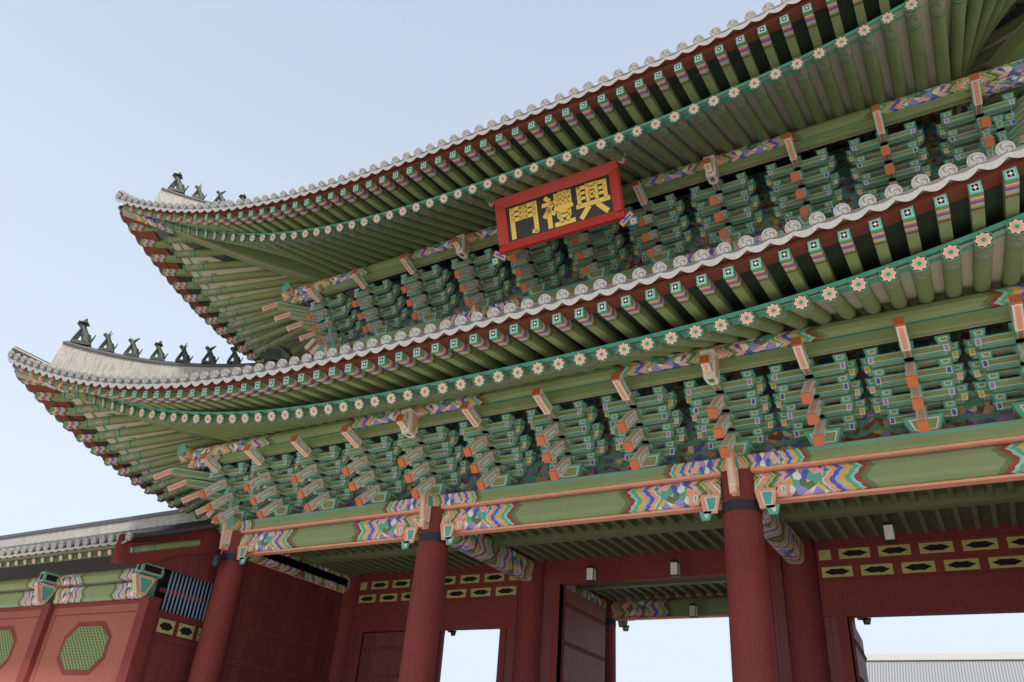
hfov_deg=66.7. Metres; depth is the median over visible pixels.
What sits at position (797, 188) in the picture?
gate brackets
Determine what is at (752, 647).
gate columns
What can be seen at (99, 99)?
sky
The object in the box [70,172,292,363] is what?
gate roof figurines
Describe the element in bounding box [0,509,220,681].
corridor
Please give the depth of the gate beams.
13.01 m
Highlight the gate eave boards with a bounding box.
[14,0,1023,511]
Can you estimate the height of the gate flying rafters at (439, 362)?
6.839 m
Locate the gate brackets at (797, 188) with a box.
[262,59,1023,356]
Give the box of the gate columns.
[188,308,855,681]
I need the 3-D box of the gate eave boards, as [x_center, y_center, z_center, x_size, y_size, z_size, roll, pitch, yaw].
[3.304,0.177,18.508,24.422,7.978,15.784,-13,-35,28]
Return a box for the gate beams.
[217,216,1023,635]
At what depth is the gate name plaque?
14.81 m
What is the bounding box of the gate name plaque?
[486,151,637,265]
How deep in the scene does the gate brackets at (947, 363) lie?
12.56 m
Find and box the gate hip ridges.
[11,0,1016,378]
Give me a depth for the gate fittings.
15.36 m
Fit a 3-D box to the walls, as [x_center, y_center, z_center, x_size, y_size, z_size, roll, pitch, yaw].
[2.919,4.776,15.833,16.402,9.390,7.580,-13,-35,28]
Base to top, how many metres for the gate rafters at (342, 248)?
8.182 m
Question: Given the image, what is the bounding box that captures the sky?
[0,0,1023,681]
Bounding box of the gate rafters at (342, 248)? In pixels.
[60,0,1023,519]
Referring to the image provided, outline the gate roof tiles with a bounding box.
[8,0,1023,508]
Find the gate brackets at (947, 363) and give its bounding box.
[153,283,1023,524]
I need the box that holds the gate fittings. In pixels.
[211,514,897,617]
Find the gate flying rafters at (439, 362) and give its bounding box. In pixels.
[15,0,1019,512]
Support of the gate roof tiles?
on the gate eave boards
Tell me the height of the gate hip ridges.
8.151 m

